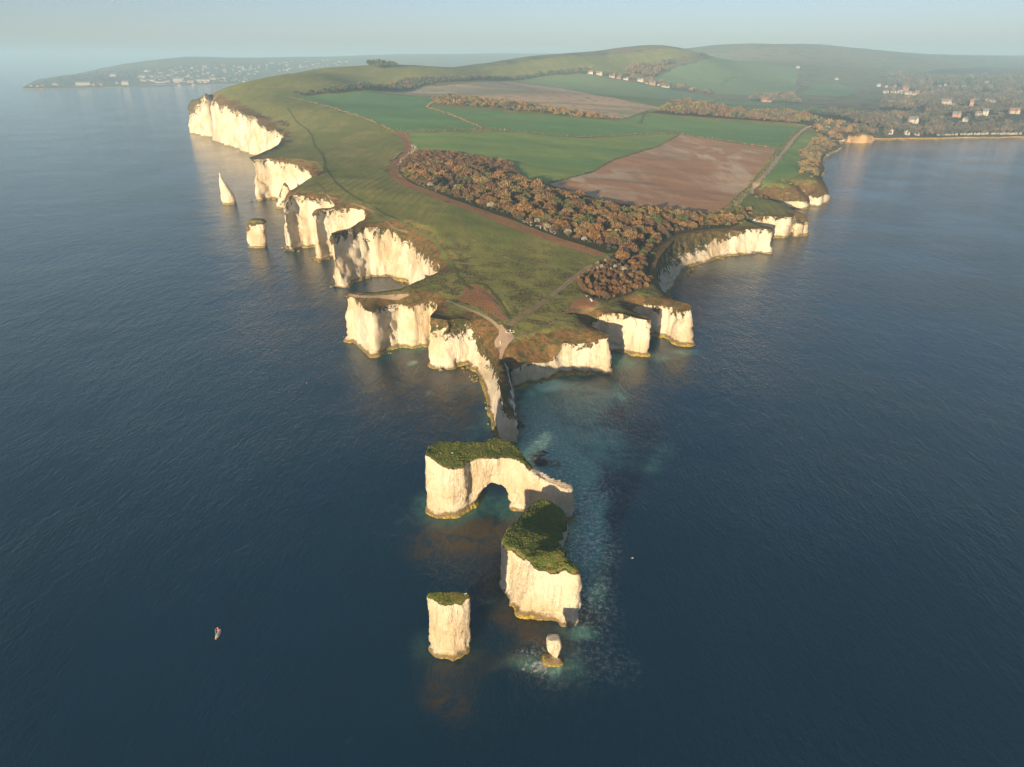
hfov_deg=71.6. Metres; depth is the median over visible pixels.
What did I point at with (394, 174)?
bracken bank
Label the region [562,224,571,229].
tree
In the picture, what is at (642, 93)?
crop field
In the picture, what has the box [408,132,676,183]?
crop field
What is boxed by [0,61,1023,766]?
sea
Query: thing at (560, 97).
stubble field
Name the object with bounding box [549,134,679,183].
hedge
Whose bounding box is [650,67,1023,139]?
wood floor
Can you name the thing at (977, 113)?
house
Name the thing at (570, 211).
tree
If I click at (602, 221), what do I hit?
tree
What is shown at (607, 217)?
tree
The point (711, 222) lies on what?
tree
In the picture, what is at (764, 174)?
path
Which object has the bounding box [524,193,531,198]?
tree
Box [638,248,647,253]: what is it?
tree
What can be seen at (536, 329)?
path
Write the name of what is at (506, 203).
tree
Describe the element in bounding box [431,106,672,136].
crop field
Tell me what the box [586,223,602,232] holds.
tree
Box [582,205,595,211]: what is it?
tree
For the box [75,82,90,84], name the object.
apartment block
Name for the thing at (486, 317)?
path
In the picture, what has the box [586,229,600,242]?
tree
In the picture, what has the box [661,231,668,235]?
tree
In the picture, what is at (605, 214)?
tree
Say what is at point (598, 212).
tree
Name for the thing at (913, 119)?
house
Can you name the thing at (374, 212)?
path
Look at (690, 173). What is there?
ploughed field
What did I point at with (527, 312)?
track
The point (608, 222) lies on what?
tree
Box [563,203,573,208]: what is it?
tree
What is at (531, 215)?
tree
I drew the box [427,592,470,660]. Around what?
sea stack
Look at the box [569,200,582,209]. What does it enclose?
tree
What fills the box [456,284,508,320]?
bracken patch
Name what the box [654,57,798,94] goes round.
crop field
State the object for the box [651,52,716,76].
hedge
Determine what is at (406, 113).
crop field
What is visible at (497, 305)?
path
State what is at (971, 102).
house
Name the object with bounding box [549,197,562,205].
tree
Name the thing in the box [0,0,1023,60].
sky
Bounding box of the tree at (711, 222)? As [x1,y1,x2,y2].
[707,219,714,227]
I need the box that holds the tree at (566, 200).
[561,199,570,203]
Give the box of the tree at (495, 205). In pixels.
[493,203,500,210]
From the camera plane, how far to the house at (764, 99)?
1831.34 m
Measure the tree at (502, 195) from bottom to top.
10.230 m
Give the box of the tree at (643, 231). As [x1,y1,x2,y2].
[636,229,647,233]
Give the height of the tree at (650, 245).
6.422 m
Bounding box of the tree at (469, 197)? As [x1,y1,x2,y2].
[466,195,473,201]
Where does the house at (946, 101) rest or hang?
on the wood floor at (955, 120)
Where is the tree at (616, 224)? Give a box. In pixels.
[608,222,622,228]
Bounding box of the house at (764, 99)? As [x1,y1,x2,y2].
[761,97,771,101]
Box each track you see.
[506,248,631,325]
[552,267,591,295]
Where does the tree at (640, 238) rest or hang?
on the wood floor at (603, 247)
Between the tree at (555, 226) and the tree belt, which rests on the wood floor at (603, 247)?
the tree at (555, 226)
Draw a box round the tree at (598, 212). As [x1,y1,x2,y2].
[594,210,603,215]
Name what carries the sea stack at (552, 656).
in the sea
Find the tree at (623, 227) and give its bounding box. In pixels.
[619,225,630,231]
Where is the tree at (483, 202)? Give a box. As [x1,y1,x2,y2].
[480,200,488,208]
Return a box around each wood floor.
[398,152,751,300]
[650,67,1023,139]
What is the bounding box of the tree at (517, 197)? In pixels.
[513,194,525,201]
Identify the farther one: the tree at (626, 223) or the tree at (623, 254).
the tree at (626, 223)
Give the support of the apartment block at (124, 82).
on the down turf
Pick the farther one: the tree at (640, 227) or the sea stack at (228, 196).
the sea stack at (228, 196)
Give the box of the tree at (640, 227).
[635,225,644,229]
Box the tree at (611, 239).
[605,236,616,244]
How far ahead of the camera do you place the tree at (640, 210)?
468.90 m
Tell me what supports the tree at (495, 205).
on the wood floor at (603, 247)
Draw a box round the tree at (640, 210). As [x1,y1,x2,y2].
[634,208,646,213]
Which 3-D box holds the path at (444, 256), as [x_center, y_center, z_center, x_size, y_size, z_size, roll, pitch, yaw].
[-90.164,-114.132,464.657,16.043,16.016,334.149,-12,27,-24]
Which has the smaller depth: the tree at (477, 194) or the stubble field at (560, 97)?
the tree at (477, 194)
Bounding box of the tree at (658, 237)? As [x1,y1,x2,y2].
[651,235,661,244]
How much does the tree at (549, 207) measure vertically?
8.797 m
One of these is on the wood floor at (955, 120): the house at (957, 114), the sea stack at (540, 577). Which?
the house at (957, 114)
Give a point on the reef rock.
(541, 462)
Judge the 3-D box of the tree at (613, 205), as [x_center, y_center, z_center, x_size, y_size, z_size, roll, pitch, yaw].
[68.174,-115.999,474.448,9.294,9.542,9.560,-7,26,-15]
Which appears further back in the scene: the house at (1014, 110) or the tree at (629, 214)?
the house at (1014, 110)
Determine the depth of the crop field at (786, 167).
746.54 m
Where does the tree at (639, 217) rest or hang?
on the wood floor at (603, 247)
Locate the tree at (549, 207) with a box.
[542,204,555,210]
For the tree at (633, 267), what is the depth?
367.87 m
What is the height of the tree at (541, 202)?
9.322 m
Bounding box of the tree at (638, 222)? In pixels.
[632,220,643,225]
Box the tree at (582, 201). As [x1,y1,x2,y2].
[574,198,586,208]
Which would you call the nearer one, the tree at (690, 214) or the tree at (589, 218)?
the tree at (589, 218)
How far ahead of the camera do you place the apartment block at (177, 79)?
3780.86 m
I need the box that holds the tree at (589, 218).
[577,215,593,224]
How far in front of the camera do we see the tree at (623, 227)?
423.93 m
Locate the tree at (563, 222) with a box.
[555,219,568,230]
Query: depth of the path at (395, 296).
319.84 m
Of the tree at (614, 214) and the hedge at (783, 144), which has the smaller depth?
the tree at (614, 214)
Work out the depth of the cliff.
410.44 m
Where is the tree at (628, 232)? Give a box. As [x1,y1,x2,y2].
[621,228,637,240]
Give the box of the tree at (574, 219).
[569,217,579,223]
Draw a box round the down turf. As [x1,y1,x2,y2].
[23,43,1023,435]
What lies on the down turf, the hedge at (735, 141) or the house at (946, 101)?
the hedge at (735, 141)
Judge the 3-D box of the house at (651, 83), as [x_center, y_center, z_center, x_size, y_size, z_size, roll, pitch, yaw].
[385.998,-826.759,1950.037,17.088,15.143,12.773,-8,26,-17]
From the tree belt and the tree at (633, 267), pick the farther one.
the tree belt
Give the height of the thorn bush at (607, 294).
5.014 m
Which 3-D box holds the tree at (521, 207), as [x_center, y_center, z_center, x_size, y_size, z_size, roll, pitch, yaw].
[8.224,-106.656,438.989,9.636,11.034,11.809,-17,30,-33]
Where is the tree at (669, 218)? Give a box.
[662,215,672,221]
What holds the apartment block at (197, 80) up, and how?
on the down turf
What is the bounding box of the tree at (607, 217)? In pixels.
[604,215,612,222]
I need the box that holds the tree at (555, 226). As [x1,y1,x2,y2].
[551,224,558,231]
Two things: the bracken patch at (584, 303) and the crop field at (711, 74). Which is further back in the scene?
the crop field at (711, 74)
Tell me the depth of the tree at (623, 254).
379.65 m
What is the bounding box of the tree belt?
[291,67,817,122]
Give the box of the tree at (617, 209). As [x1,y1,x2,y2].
[610,207,620,212]
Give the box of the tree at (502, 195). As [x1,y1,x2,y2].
[497,192,510,199]
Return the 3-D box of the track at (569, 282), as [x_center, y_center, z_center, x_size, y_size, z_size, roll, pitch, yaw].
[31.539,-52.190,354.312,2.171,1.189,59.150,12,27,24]
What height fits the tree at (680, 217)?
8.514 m
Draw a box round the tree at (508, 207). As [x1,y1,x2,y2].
[503,205,511,213]
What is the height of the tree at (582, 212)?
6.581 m
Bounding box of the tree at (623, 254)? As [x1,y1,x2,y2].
[615,250,629,260]
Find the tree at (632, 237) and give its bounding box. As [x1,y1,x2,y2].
[626,235,637,241]
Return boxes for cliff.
[22,84,1023,444]
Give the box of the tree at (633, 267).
[630,265,637,270]
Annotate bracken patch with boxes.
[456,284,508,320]
[567,298,598,313]
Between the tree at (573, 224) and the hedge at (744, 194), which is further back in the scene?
the hedge at (744, 194)
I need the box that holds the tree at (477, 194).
[470,191,480,200]
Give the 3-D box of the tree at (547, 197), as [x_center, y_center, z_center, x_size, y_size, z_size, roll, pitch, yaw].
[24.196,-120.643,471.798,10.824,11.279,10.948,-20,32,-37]
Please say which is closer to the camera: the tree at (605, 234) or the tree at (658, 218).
the tree at (605, 234)
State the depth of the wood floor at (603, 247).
440.96 m
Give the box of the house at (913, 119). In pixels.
[908,116,918,123]
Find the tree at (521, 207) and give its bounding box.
[516,202,533,218]
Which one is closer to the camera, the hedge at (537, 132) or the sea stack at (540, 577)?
the sea stack at (540, 577)
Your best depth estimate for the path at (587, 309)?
322.49 m
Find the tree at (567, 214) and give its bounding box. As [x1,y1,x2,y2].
[559,211,570,216]
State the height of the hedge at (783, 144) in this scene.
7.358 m
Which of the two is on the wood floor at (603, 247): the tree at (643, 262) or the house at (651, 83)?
the tree at (643, 262)
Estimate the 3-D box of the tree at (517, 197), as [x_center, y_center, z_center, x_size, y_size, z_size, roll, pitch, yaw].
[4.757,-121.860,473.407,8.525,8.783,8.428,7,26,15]
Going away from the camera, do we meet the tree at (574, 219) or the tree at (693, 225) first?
the tree at (574, 219)
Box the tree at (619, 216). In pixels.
[615,214,624,219]
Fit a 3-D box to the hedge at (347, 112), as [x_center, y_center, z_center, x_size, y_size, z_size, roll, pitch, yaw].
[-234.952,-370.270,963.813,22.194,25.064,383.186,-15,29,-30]
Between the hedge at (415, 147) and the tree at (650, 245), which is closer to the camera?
the tree at (650, 245)
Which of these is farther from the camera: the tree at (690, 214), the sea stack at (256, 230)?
the sea stack at (256, 230)
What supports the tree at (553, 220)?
on the wood floor at (603, 247)
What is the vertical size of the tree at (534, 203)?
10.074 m
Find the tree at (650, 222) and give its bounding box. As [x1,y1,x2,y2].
[643,219,654,226]
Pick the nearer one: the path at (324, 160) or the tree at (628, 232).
the tree at (628, 232)
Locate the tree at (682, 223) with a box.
[679,221,686,227]
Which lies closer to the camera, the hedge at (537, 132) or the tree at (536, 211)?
the tree at (536, 211)
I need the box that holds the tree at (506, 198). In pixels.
[500,196,510,200]
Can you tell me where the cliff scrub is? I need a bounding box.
[277,120,838,224]
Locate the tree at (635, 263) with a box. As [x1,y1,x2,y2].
[631,262,640,265]
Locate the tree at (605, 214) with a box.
[600,212,613,217]
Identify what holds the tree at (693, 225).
on the wood floor at (603, 247)
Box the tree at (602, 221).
[594,217,605,224]
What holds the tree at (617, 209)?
on the wood floor at (603, 247)
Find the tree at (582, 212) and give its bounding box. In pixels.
[577,209,585,214]
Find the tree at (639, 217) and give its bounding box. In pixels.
[631,212,643,220]
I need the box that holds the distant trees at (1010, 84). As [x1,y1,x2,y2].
[35,58,1023,139]
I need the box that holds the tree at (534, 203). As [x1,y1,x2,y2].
[527,201,540,208]
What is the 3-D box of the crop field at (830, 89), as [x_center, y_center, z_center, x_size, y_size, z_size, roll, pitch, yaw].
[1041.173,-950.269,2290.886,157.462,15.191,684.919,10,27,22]
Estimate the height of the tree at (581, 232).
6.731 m
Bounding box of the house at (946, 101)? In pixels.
[941,98,951,104]
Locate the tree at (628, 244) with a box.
[619,240,638,258]
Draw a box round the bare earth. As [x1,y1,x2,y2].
[494,325,514,358]
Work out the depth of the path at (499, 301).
322.64 m
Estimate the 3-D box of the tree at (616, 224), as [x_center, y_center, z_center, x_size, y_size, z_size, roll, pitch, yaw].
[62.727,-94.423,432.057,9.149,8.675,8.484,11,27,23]
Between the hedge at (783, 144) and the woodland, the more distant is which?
the hedge at (783, 144)
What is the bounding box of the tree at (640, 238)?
[636,234,644,244]
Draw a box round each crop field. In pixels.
[288,91,483,131]
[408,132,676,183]
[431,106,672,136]
[516,74,718,105]
[617,115,801,146]
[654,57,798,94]
[710,100,837,113]
[760,132,813,189]
[801,84,859,95]
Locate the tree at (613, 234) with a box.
[606,232,619,244]
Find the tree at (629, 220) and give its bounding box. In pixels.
[623,218,632,224]
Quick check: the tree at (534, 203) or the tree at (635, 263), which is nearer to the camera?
the tree at (635, 263)
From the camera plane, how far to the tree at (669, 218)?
461.25 m
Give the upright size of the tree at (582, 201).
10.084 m
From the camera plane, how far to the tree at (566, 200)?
470.52 m
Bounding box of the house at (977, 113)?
[975,111,981,115]
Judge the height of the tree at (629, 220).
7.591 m
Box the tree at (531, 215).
[529,213,536,218]
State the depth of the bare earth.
290.97 m
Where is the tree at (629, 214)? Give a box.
[627,211,637,218]
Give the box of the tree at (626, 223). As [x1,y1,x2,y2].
[620,220,629,225]
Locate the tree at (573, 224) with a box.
[569,222,577,230]
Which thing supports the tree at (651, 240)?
on the wood floor at (603, 247)
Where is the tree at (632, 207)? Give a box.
[630,205,639,210]
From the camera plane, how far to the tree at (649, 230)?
430.99 m
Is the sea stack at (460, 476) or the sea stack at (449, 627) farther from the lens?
the sea stack at (460, 476)
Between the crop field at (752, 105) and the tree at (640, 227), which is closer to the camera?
the tree at (640, 227)
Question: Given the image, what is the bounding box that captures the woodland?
[398,148,752,279]
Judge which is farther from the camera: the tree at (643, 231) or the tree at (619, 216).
the tree at (619, 216)
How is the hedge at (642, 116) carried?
on the down turf
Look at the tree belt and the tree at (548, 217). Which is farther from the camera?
the tree belt
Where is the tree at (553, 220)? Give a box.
[550,218,558,223]
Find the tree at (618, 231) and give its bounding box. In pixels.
[613,228,623,236]
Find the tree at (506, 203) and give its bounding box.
[501,201,512,209]
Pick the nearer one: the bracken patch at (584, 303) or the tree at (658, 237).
the bracken patch at (584, 303)
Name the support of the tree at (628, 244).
on the wood floor at (603, 247)
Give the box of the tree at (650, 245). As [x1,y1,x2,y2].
[645,243,653,249]
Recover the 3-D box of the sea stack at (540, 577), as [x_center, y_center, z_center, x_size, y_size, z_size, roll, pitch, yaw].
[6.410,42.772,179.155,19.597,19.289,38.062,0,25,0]
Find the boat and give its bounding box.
[215,629,220,638]
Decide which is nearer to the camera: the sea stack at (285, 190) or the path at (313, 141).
the sea stack at (285, 190)
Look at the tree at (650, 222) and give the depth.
445.88 m
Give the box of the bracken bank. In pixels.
[388,131,606,255]
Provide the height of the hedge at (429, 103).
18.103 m
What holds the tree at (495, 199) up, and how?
on the wood floor at (603, 247)
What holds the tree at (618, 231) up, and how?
on the wood floor at (603, 247)
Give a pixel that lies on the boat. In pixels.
(217, 635)
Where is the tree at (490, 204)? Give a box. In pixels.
[487,202,493,207]
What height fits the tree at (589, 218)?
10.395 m
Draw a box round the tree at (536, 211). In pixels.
[531,208,543,215]
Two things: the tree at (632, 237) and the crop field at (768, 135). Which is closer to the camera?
the tree at (632, 237)
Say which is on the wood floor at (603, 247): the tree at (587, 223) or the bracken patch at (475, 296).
the tree at (587, 223)
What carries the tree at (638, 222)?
on the wood floor at (603, 247)
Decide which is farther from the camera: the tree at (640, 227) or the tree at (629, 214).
the tree at (629, 214)
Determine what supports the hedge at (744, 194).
on the down turf
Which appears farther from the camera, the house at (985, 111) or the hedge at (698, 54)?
the hedge at (698, 54)
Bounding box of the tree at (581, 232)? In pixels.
[576,229,586,237]
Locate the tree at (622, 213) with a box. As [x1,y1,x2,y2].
[617,211,626,218]
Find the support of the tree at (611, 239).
on the wood floor at (603, 247)
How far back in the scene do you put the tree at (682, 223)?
459.55 m
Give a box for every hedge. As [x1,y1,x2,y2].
[291,97,393,130]
[394,127,676,137]
[397,144,417,164]
[401,173,437,191]
[426,101,481,127]
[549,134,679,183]
[601,110,647,122]
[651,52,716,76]
[683,134,773,147]
[727,154,779,211]
[775,125,803,154]
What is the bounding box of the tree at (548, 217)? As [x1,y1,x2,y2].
[541,214,551,221]
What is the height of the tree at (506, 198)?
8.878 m
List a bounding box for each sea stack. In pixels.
[219,173,236,204]
[246,218,267,247]
[276,182,289,208]
[425,438,573,522]
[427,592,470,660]
[499,499,581,626]
[542,634,563,666]
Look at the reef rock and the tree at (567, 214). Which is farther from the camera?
the tree at (567, 214)
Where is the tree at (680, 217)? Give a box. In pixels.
[676,214,687,221]
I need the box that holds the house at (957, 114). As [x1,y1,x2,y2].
[951,111,961,117]
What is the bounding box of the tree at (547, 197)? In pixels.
[542,194,555,202]
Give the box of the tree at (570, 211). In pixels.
[562,207,574,214]
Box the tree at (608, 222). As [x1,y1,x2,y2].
[604,219,615,226]
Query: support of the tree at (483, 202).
on the wood floor at (603, 247)
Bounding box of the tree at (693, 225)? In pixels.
[688,221,697,228]
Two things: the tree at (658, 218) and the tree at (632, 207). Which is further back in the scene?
the tree at (632, 207)
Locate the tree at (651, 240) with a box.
[646,238,656,243]
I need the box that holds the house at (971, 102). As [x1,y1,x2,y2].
[969,99,974,105]
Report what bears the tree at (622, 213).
on the wood floor at (603, 247)
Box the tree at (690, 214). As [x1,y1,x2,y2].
[684,211,698,220]
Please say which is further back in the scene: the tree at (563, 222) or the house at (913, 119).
the house at (913, 119)
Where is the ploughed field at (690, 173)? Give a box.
[550,135,774,213]
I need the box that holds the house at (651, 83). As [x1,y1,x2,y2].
[649,80,655,85]
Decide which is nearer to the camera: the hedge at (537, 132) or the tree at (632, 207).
the tree at (632, 207)
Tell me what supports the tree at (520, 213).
on the wood floor at (603, 247)
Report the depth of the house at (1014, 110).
1477.08 m
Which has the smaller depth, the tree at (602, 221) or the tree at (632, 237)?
the tree at (632, 237)
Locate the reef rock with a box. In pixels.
[532,458,547,466]
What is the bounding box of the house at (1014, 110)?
[1008,107,1020,113]
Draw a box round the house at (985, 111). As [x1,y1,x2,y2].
[982,108,988,115]
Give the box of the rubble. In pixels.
[249,198,803,439]
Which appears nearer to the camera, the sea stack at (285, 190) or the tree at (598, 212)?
the tree at (598, 212)
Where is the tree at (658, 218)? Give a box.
[647,213,663,226]
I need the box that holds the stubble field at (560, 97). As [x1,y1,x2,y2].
[377,81,659,118]
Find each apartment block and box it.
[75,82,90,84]
[121,80,129,84]
[173,77,184,81]
[193,79,210,81]
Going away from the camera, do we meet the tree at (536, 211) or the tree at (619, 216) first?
the tree at (536, 211)
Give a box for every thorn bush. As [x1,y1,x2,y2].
[596,289,602,298]
[604,292,609,299]
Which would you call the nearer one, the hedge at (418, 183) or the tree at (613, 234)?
the tree at (613, 234)
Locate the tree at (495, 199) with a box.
[486,197,498,202]
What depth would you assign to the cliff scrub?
831.87 m
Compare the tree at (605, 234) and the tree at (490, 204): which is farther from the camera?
the tree at (490, 204)
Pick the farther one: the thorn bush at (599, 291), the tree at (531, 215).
the tree at (531, 215)
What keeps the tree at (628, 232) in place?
on the wood floor at (603, 247)
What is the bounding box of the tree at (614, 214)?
[608,212,617,218]
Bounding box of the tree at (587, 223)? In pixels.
[581,221,591,227]
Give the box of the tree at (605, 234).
[598,231,607,239]
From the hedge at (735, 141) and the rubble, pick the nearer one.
the rubble
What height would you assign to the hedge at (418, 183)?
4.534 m
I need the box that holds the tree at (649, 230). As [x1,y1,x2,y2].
[644,226,654,237]
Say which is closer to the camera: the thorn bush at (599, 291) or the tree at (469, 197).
the thorn bush at (599, 291)
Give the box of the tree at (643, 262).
[638,260,647,266]
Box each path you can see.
[287,108,324,154]
[312,181,407,233]
[317,151,325,175]
[325,167,472,288]
[347,294,408,299]
[446,300,500,328]
[467,283,511,318]
[476,287,509,321]
[514,321,555,336]
[561,303,631,313]
[727,126,811,212]
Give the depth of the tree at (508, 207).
447.57 m
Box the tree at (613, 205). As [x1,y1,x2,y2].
[609,202,619,211]
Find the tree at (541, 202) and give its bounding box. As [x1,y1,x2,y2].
[536,199,545,206]
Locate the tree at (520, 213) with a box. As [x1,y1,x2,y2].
[516,211,524,219]

